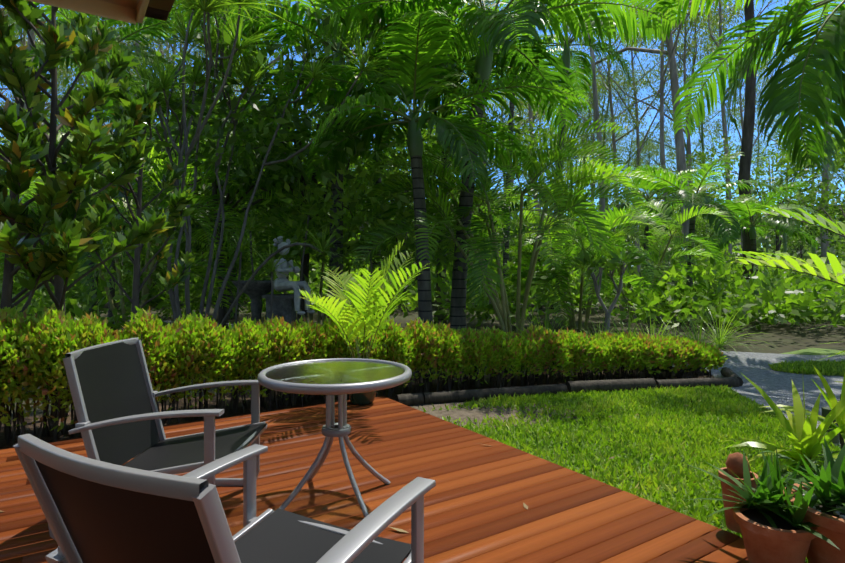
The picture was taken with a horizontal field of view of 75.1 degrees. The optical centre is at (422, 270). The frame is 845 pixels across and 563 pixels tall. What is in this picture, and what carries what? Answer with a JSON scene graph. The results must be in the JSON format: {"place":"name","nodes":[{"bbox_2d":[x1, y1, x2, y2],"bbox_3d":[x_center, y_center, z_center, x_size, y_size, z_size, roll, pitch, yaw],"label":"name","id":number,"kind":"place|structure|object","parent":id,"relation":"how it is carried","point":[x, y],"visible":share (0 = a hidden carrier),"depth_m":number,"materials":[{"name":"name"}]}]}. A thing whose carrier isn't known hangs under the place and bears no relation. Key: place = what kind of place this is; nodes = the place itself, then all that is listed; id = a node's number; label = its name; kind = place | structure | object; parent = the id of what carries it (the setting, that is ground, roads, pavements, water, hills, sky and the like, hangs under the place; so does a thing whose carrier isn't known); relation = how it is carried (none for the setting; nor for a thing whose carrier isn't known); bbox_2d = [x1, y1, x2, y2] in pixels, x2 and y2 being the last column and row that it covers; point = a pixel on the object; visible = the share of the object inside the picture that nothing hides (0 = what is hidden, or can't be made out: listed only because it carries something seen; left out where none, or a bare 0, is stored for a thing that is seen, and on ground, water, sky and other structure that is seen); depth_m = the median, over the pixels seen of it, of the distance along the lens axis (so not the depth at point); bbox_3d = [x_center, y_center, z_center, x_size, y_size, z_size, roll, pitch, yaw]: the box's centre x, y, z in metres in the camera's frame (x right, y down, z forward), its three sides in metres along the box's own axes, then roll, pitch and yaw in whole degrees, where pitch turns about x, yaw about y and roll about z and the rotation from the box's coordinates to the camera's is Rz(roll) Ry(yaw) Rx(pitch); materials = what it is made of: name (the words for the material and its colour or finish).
{"place":"outdoors","nodes":[
{"label":"outdoors","id":0,"kind":"place"},
{"bbox_2d":[27,0,174,23],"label":"roof eave","id":1,"kind":"object","parent":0,"point":[132,11],"visible":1,"depth_m":2.44,"materials":[{"name":"beige wood"}]},
{"bbox_2d":[0,0,844,265],"label":"sky","id":2,"kind":"structure","parent":0,"point":[759,5],"materials":[{"name":"blue"}]},
{"bbox_2d":[3,277,844,418],"bbox_3d":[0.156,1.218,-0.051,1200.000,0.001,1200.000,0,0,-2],"label":"ground","id":3,"kind":"structure","parent":0,"point":[784,337],"depth_m":11.56,"materials":[{"name":"brown soil"}]},
{"bbox_2d":[13,7,34,281],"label":"gum tree","id":4,"kind":"object","parent":3,"relation":"on","point":[32,33],"visible":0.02,"depth_m":23.38,"materials":[{"name":"green plant"}]},
{"bbox_2d":[1,62,68,140],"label":"gum tree","id":5,"kind":"object","parent":3,"relation":"on","point":[59,71],"visible":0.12,"depth_m":41.45,"materials":[{"name":"green plant"}]},
{"bbox_2d":[0,4,82,130],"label":"gum tree","id":6,"kind":"object","parent":3,"relation":"on","point":[23,41],"visible":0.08,"depth_m":39.02,"materials":[{"name":"green plant"}]},
{"bbox_2d":[3,31,87,133],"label":"gum tree","id":7,"kind":"object","parent":3,"relation":"on","point":[49,90],"visible":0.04,"depth_m":47.52,"materials":[{"name":"green plant"}]},
{"bbox_2d":[0,5,116,271],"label":"gum tree","id":8,"kind":"object","parent":3,"relation":"on","point":[58,70],"visible":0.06,"depth_m":48.89,"materials":[{"name":"green plant"}]},
{"bbox_2d":[0,166,131,281],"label":"tree","id":9,"kind":"object","parent":3,"relation":"on","point":[45,239],"depth_m":16.16,"materials":[{"name":"green plant"}]},
{"bbox_2d":[0,5,134,132],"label":"gum tree","id":10,"kind":"object","parent":3,"relation":"on","point":[24,32],"depth_m":38.09,"materials":[{"name":"green plant"}]},
{"bbox_2d":[0,130,162,276],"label":"tree","id":11,"kind":"object","parent":3,"relation":"on","point":[6,143],"depth_m":17.86,"materials":[{"name":"green plant"}]},
{"bbox_2d":[0,0,198,417],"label":"magnolia trees","id":12,"kind":"object","parent":3,"relation":"on","point":[60,253],"visible":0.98,"depth_m":4.39,"materials":[{"name":"green plant"}]},
{"bbox_2d":[46,4,177,81],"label":"gum tree","id":13,"kind":"object","parent":3,"relation":"on","point":[130,42],"visible":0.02,"depth_m":30.05,"materials":[{"name":"green plant"}]},
{"bbox_2d":[2,9,233,132],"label":"gum tree","id":14,"kind":"object","parent":3,"relation":"on","point":[64,68],"visible":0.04,"depth_m":46.23,"materials":[{"name":"green plant"}]},
{"bbox_2d":[35,26,203,131],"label":"gum tree","id":15,"kind":"object","parent":3,"relation":"on","point":[86,86],"depth_m":53.35,"materials":[{"name":"green plant"}]},
{"bbox_2d":[25,151,249,328],"bbox_3d":[-5.654,-0.917,11.205,4.620,4.474,7.526,0,0,-29],"label":"tree","id":16,"kind":"object","parent":3,"relation":"on","point":[111,267],"visible":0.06,"depth_m":9.70,"materials":[{"name":"green plant"}]},
{"bbox_2d":[101,1,213,78],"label":"gum tree","id":17,"kind":"object","parent":3,"relation":"on","point":[160,49],"visible":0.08,"depth_m":32.55,"materials":[{"name":"green plant"}]},
{"bbox_2d":[75,17,246,139],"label":"gum tree","id":18,"kind":"object","parent":3,"relation":"on","point":[234,86],"visible":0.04,"depth_m":39.77,"materials":[{"name":"green plant"}]},
{"bbox_2d":[56,0,268,126],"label":"gum tree","id":19,"kind":"object","parent":3,"relation":"on","point":[182,48],"visible":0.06,"depth_m":41.07,"materials":[{"name":"green plant"}]},
{"bbox_2d":[115,222,256,319],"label":"tree","id":20,"kind":"object","parent":3,"relation":"on","point":[244,265],"visible":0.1,"depth_m":13.39,"materials":[{"name":"green plant"}]},
{"bbox_2d":[107,1,268,118],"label":"gum tree","id":21,"kind":"object","parent":3,"relation":"on","point":[172,46],"visible":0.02,"depth_m":40.71,"materials":[{"name":"green plant"}]},
{"bbox_2d":[112,28,384,267],"bbox_3d":[-7.794,-9.702,28.300,18.679,22.255,10.990,0,0,-12],"label":"gum tree","id":22,"kind":"object","parent":3,"relation":"on","point":[163,52],"visible":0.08,"depth_m":29.54,"materials":[{"name":"green plant"}]},
{"bbox_2d":[106,0,411,325],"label":"dracaena tree","id":23,"kind":"object","parent":3,"relation":"on","point":[196,9],"visible":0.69,"depth_m":7.58,"materials":[{"name":"green plant"}]},
{"bbox_2d":[46,65,496,329],"bbox_3d":[-3.031,-1.697,11.719,10.157,6.038,6.235,0,0,24],"label":"tree","id":24,"kind":"object","parent":3,"relation":"on","point":[248,186],"visible":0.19,"depth_m":10.41,"materials":[{"name":"green plant"}]},
{"bbox_2d":[139,110,411,284],"bbox_3d":[-3.895,-1.688,13.817,6.216,6.020,10.127,0,0,-44],"label":"tree","id":25,"kind":"object","parent":3,"relation":"on","point":[256,240],"visible":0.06,"depth_m":10.88,"materials":[{"name":"green plant"}]},
{"bbox_2d":[28,0,540,322],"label":"tree","id":26,"kind":"object","parent":3,"relation":"on","point":[212,127],"visible":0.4,"depth_m":8.98,"materials":[{"name":"green plant"}]},
{"bbox_2d":[248,229,327,274],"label":"tree","id":27,"kind":"object","parent":3,"relation":"on","point":[294,258],"visible":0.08,"depth_m":23.70,"materials":[{"name":"green plant"}]},
{"bbox_2d":[249,0,329,261],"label":"gum tree","id":28,"kind":"object","parent":3,"relation":"on","point":[275,60],"visible":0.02,"depth_m":25.62,"materials":[{"name":"green plant"}]},
{"bbox_2d":[197,84,425,309],"bbox_3d":[-2.689,-1.487,12.759,5.530,5.612,5.239,0,0,-23],"label":"tree","id":29,"kind":"object","parent":3,"relation":"on","point":[327,216],"depth_m":12.24,"materials":[{"name":"green plant"}]},
{"bbox_2d":[0,368,713,449],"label":"edging","id":30,"kind":"object","parent":3,"relation":"on","point":[29,426],"depth_m":5.04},
{"bbox_2d":[0,303,727,445],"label":"hedge","id":31,"kind":"object","parent":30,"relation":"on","point":[35,349],"visible":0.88,"depth_m":4.74,"materials":[{"name":"green plant"}]},
{"bbox_2d":[0,113,734,333],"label":"cane palms","id":32,"kind":"object","parent":3,"relation":"on","point":[590,225],"visible":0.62,"depth_m":9.28,"materials":[{"name":"green plant"}]},
{"bbox_2d":[275,94,489,293],"bbox_3d":[-1.970,-3.383,23.008,9.274,9.412,8.786,0,0,-35],"label":"tree","id":33,"kind":"object","parent":3,"relation":"on","point":[431,141],"visible":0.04,"depth_m":21.48,"materials":[{"name":"green plant"}]},
{"bbox_2d":[329,139,460,285],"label":"tree","id":34,"kind":"object","parent":3,"relation":"on","point":[413,257],"visible":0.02,"depth_m":23.52,"materials":[{"name":"green plant"}]},
{"bbox_2d":[0,396,806,562],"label":"deck","id":35,"kind":"structure","parent":3,"relation":"on","point":[475,498],"depth_m":2.69,"materials":[{"name":"brown wood"}]},
{"bbox_2d":[48,338,266,540],"bbox_3d":[-1.156,0.733,2.549,0.732,0.777,0.666,0,0,0],"label":"chair","id":36,"kind":"object","parent":35,"relation":"on","point":[119,415],"visible":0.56,"depth_m":2.54,"materials":[{"name":"silver metal"}]},
{"bbox_2d":[13,434,435,562],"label":"chair","id":37,"kind":"object","parent":35,"relation":"on","point":[95,511],"visible":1,"depth_m":1.12,"materials":[{"name":"silver metal"}]},
{"bbox_2d":[258,358,411,516],"bbox_3d":[-0.421,0.801,2.692,0.740,0.632,0.740,0,0,-2],"label":"table","id":38,"kind":"object","parent":35,"relation":"on","point":[331,378],"visible":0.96,"depth_m":2.63,"materials":[{"name":"silver metal"}]},
{"bbox_2d":[0,405,690,532],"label":"leaf litter","id":39,"kind":"object","parent":35,"relation":"on","point":[402,530],"visible":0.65,"depth_m":2.57,"materials":[{"name":"brown plant"}]},
{"bbox_2d":[299,240,429,404],"bbox_3d":[-0.486,0.421,4.679,1.086,1.387,1.577,0,0,-2],"label":"potted fern","id":40,"kind":"object","parent":35,"relation":"on","point":[358,317],"visible":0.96,"depth_m":4.46,"materials":[{"name":"plant"}]},
{"bbox_2d":[327,147,486,289],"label":"tree","id":41,"kind":"object","parent":3,"relation":"on","point":[474,210],"visible":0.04,"depth_m":23.27,"materials":[{"name":"green plant"}]},
{"bbox_2d":[1,2,820,310],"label":"palms","id":42,"kind":"object","parent":3,"relation":"on","point":[135,32],"visible":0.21,"depth_m":16.47,"materials":[{"name":"green plant"}]},
{"bbox_2d":[0,248,844,368],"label":"shrubs","id":43,"kind":"object","parent":3,"relation":"on","point":[775,295],"visible":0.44,"depth_m":10.94,"materials":[{"name":"green plant"}]},
{"bbox_2d":[3,170,844,274],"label":"forest","id":44,"kind":"object","parent":3,"relation":"on","point":[804,251],"visible":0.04,"depth_m":108.05,"materials":[{"name":"green plant"}]},
{"bbox_2d":[75,318,844,375],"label":"driveway gravel","id":45,"kind":"structure","parent":3,"relation":"on","point":[740,354],"depth_m":7.83,"materials":[{"name":"grey gravel"}]},
{"bbox_2d":[232,280,273,322],"bbox_3d":[-2.765,0.693,9.161,0.782,1.044,0.782,0,0,-2],"label":"bird bath","id":46,"kind":"object","parent":45,"relation":"on","point":[255,290],"visible":0.54,"depth_m":9.01,"materials":[{"name":"grey stone"}]},
{"bbox_2d":[262,236,314,323],"bbox_3d":[-2.121,0.330,8.828,0.805,1.769,0.607,0,0,-2],"label":"cherub statue","id":47,"kind":"object","parent":45,"relation":"on","point":[286,306],"visible":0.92,"depth_m":8.68,"materials":[{"name":"stone"}]},
{"bbox_2d":[567,245,647,331],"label":"frangipani tree","id":48,"kind":"object","parent":45,"relation":"on","point":[610,264],"visible":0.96,"depth_m":7.81,"materials":[{"name":"green plant"}]},
{"bbox_2d":[429,236,502,280],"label":"tree","id":49,"kind":"object","parent":3,"relation":"on","point":[494,262],"visible":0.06,"depth_m":26.09,"materials":[{"name":"green plant"}]},
{"bbox_2d":[356,4,601,145],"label":"gum tree","id":50,"kind":"object","parent":3,"relation":"on","point":[527,102],"visible":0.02,"depth_m":40.85,"materials":[{"name":"green plant"}]},
{"bbox_2d":[391,99,582,262],"bbox_3d":[1.335,-2.990,24.494,7.667,8.643,10.047,0,0,-33],"label":"tree","id":51,"kind":"object","parent":3,"relation":"on","point":[536,139],"visible":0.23,"depth_m":22.86,"materials":[{"name":"green plant"}]},
{"bbox_2d":[452,179,531,272],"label":"tree","id":52,"kind":"object","parent":3,"relation":"on","point":[510,204],"visible":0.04,"depth_m":43.20,"materials":[{"name":"green plant"}]},
{"bbox_2d":[142,0,844,330],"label":"palms","id":53,"kind":"object","parent":3,"relation":"on","point":[486,27],"visible":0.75,"depth_m":8.87,"materials":[{"name":"green plant"}]},
{"bbox_2d":[458,2,540,218],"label":"gum tree","id":54,"kind":"object","parent":3,"relation":"on","point":[530,117],"visible":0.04,"depth_m":33.42,"materials":[{"name":"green plant"}]},
{"bbox_2d":[454,190,545,267],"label":"tree","id":55,"kind":"object","parent":3,"relation":"on","point":[501,253],"visible":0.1,"depth_m":37.65,"materials":[{"name":"green plant"}]},
{"bbox_2d":[456,0,595,233],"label":"gum tree","id":56,"kind":"object","parent":3,"relation":"on","point":[544,98],"visible":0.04,"depth_m":44.66,"materials":[{"name":"green plant"}]},
{"bbox_2d":[456,81,605,190],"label":"gum tree","id":57,"kind":"object","parent":3,"relation":"on","point":[599,95],"visible":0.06,"depth_m":61.75,"materials":[{"name":"green plant"}]},
{"bbox_2d":[494,60,606,214],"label":"gum tree","id":58,"kind":"object","parent":3,"relation":"on","point":[549,143],"depth_m":65.13,"materials":[{"name":"green plant"}]},
{"bbox_2d":[502,214,607,308],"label":"tree","id":59,"kind":"object","parent":3,"relation":"on","point":[522,256],"depth_m":17.80,"materials":[{"name":"green plant"}]},
{"bbox_2d":[491,29,618,237],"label":"gum tree","id":60,"kind":"object","parent":3,"relation":"on","point":[512,180],"depth_m":52.15,"materials":[{"name":"green plant"}]},
{"bbox_2d":[489,68,646,213],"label":"gum tree","id":61,"kind":"object","parent":3,"relation":"on","point":[569,129],"visible":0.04,"depth_m":82.61,"materials":[{"name":"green plant"}]},
{"bbox_2d":[395,367,743,405],"bbox_3d":[1.742,1.159,5.419,4.040,0.138,0.579,0,0,-21],"label":"timber edging","id":62,"kind":"object","parent":3,"relation":"on","point":[730,378],"visible":0.83,"depth_m":5.37,"materials":[{"name":"grey wood"}]},
{"bbox_2d":[512,72,632,194],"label":"gum tree","id":63,"kind":"object","parent":3,"relation":"on","point":[601,116],"visible":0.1,"depth_m":58.41,"materials":[{"name":"green plant"}]},
{"bbox_2d":[542,4,620,298],"bbox_3d":[6.446,-10.302,26.463,8.509,23.253,13.846,0,0,43],"label":"gum tree","id":64,"kind":"object","parent":3,"relation":"on","point":[598,135],"visible":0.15,"depth_m":24.47,"materials":[{"name":"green plant"}]},
{"bbox_2d":[520,109,645,185],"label":"gum tree","id":65,"kind":"object","parent":3,"relation":"on","point":[606,141],"visible":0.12,"depth_m":88.58,"materials":[{"name":"green plant"}]},
{"bbox_2d":[503,51,665,206],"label":"gum tree","id":66,"kind":"object","parent":3,"relation":"on","point":[625,88],"visible":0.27,"depth_m":49.72,"materials":[{"name":"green plant"}]},
{"bbox_2d":[456,0,714,269],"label":"gum tree","id":67,"kind":"object","parent":3,"relation":"on","point":[680,151],"visible":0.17,"depth_m":30.05,"materials":[{"name":"green plant"}]},
{"bbox_2d":[548,46,664,207],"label":"gum tree","id":68,"kind":"object","parent":3,"relation":"on","point":[620,98],"visible":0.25,"depth_m":61.64,"materials":[{"name":"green plant"}]},
{"bbox_2d":[547,159,677,274],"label":"tree","id":69,"kind":"object","parent":3,"relation":"on","point":[650,193],"visible":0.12,"depth_m":36.17,"materials":[{"name":"green plant"}]},
{"bbox_2d":[563,144,668,210],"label":"gum tree","id":70,"kind":"object","parent":3,"relation":"on","point":[622,147],"visible":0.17,"depth_m":79.72,"materials":[{"name":"green plant"}]},
{"bbox_2d":[564,120,700,271],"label":"gum tree","id":71,"kind":"object","parent":3,"relation":"on","point":[630,153],"visible":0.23,"depth_m":66.70,"materials":[{"name":"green plant"}]},
{"bbox_2d":[578,42,690,240],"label":"gum tree","id":72,"kind":"object","parent":3,"relation":"on","point":[606,112],"visible":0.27,"depth_m":56.92,"materials":[{"name":"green plant"}]},
{"bbox_2d":[609,198,683,270],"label":"tree","id":73,"kind":"object","parent":3,"relation":"on","point":[639,235],"visible":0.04,"depth_m":67.27,"materials":[{"name":"green plant"}]},
{"bbox_2d":[559,0,744,264],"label":"gum tree","id":74,"kind":"object","parent":3,"relation":"on","point":[614,140],"visible":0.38,"depth_m":48.08,"materials":[{"name":"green plant"}]},
{"bbox_2d":[561,1,743,274],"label":"gum tree","id":75,"kind":"object","parent":3,"relation":"on","point":[639,149],"visible":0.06,"depth_m":54.17,"materials":[{"name":"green plant"}]},
{"bbox_2d":[621,0,690,272],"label":"gum tree","id":76,"kind":"object","parent":3,"relation":"on","point":[662,72],"visible":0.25,"depth_m":30.26,"materials":[{"name":"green plant"}]},
{"bbox_2d":[598,127,716,266],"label":"gum tree","id":77,"kind":"object","parent":3,"relation":"on","point":[652,262],"visible":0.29,"depth_m":77.33,"materials":[{"name":"green plant"}]},
{"bbox_2d":[555,0,764,182],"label":"gum tree","id":78,"kind":"object","parent":3,"relation":"on","point":[717,17],"visible":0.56,"depth_m":41.85,"materials":[{"name":"green plant"}]},
{"bbox_2d":[625,203,710,264],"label":"tree","id":79,"kind":"object","parent":3,"relation":"on","point":[633,241],"visible":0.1,"depth_m":67.87,"materials":[{"name":"green plant"}]},
{"bbox_2d":[627,123,710,262],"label":"gum tree","id":80,"kind":"object","parent":3,"relation":"on","point":[654,150],"visible":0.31,"depth_m":95.83,"materials":[{"name":"green plant"}]},
{"bbox_2d":[613,174,726,267],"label":"tree","id":81,"kind":"object","parent":3,"relation":"on","point":[703,223],"visible":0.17,"depth_m":34.27,"materials":[{"name":"green plant"}]},
{"bbox_2d":[578,23,769,261],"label":"gum tree","id":82,"kind":"object","parent":3,"relation":"on","point":[700,134],"visible":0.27,"depth_m":55.61,"materials":[{"name":"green plant"}]},
{"bbox_2d":[596,0,762,170],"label":"gum tree","id":83,"kind":"object","parent":3,"relation":"on","point":[685,144],"visible":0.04,"depth_m":56.66,"materials":[{"name":"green plant"}]},
{"bbox_2d":[651,204,715,269],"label":"tree","id":84,"kind":"object","parent":3,"relation":"on","point":[695,226],"visible":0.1,"depth_m":74.64,"materials":[{"name":"green plant"}]},
{"bbox_2d":[617,93,770,190],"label":"gum tree","id":85,"kind":"object","parent":3,"relation":"on","point":[704,125],"visible":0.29,"depth_m":76.84,"materials":[{"name":"green plant"}]},
{"bbox_2d":[685,107,780,219],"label":"gum tree","id":86,"kind":"object","parent":3,"relation":"on","point":[756,146],"visible":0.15,"depth_m":93.18,"materials":[{"name":"green plant"}]},
{"bbox_2d":[687,0,790,261],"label":"gum tree","id":87,"kind":"object","parent":3,"relation":"on","point":[724,124],"visible":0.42,"depth_m":38.87,"materials":[{"name":"grey plant"}]},
{"bbox_2d":[738,0,755,279],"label":"gum tree","id":88,"kind":"object","parent":3,"relation":"on","point":[747,132],"visible":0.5,"depth_m":18.66,"materials":[{"name":"brown plant"}]},
{"bbox_2d":[656,120,844,278],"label":"tree","id":89,"kind":"object","parent":3,"relation":"on","point":[781,162],"visible":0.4,"depth_m":28.65,"materials":[{"name":"green plant"}]},
{"bbox_2d":[694,126,831,254],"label":"gum tree","id":90,"kind":"object","parent":3,"relation":"on","point":[767,240],"visible":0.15,"depth_m":90.86,"materials":[{"name":"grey plant"}]},
{"bbox_2d":[683,14,843,255],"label":"gum tree","id":91,"kind":"object","parent":3,"relation":"on","point":[742,100],"visible":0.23,"depth_m":50.22,"materials":[{"name":"grey plant"}]},
{"bbox_2d":[705,357,844,446],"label":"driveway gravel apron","id":92,"kind":"object","parent":3,"relation":"on","point":[776,386],"depth_m":5.98,"materials":[{"name":"grey gravel"}]},
{"bbox_2d":[678,365,844,562],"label":"pots and plants","id":93,"kind":"object","parent":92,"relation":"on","point":[779,516],"visible":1,"depth_m":2.09,"materials":[{"name":"green plant"}]},
{"bbox_2d":[730,205,844,359],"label":"fronds","id":94,"kind":"object","parent":92,"relation":"on","point":[836,266],"visible":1,"depth_m":3.19,"materials":[{"name":"green plant"}]},
{"bbox_2d":[769,358,844,375],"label":"island grass","id":95,"kind":"structure","parent":92,"relation":"on","point":[828,367],"depth_m":6.61,"materials":[{"name":"green plant"}]},
{"bbox_2d":[716,34,842,195],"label":"gum tree","id":96,"kind":"object","parent":3,"relation":"on","point":[762,132],"visible":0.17,"depth_m":56.38,"materials":[{"name":"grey plant"}]},
{"bbox_2d":[730,70,836,261],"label":"gum tree","id":97,"kind":"object","parent":3,"relation":"on","point":[784,235],"visible":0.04,"depth_m":61.20,"materials":[{"name":"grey plant"}]},
{"bbox_2d":[737,57,837,253],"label":"gum tree","id":98,"kind":"object","parent":3,"relation":"on","point":[813,248],"visible":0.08,"depth_m":73.57,"materials":[{"name":"grey plant"}]},
{"bbox_2d":[739,123,844,259],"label":"tree","id":99,"kind":"object","parent":3,"relation":"on","point":[835,208],"visible":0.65,"depth_m":18.79,"materials":[{"name":"green plant"}]},
{"bbox_2d":[757,220,831,257],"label":"tree","id":100,"kind":"object","parent":3,"relation":"on","point":[792,244],"visible":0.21,"depth_m":70.50,"materials":[{"name":"green plant"}]},
{"bbox_2d":[760,0,840,273],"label":"gum tree","id":101,"kind":"object","parent":3,"relation":"on","point":[824,247],"visible":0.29,"depth_m":25.88,"materials":[{"name":"grey plant"}]},
{"bbox_2d":[763,167,840,257],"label":"gum tree","id":102,"kind":"object","parent":3,"relation":"on","point":[773,255],"visible":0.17,"depth_m":105.03,"materials":[{"name":"green plant"}]},
{"bbox_2d":[774,164,844,257],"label":"gum tree","id":103,"kind":"object","parent":3,"relation":"on","point":[821,180],"visible":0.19,"depth_m":93.80,"materials":[{"name":"green plant"}]},
{"bbox_2d":[422,348,844,562],"bbox_3d":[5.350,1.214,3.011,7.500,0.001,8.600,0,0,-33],"label":"lawn","id":104,"kind":"structure","parent":0,"point":[814,351],"depth_m":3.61,"materials":[{"name":"green plant"}]},
{"bbox_2d":[410,402,589,427],"bbox_3d":[0.357,1.210,4.638,2.346,0.001,0.840,0,0,-2],"label":"bare earth patch","id":105,"kind":"object","parent":104,"relation":"on","point":[456,413],"visible":0.19,"depth_m":4.69,"materials":[{"name":"beige soil"}]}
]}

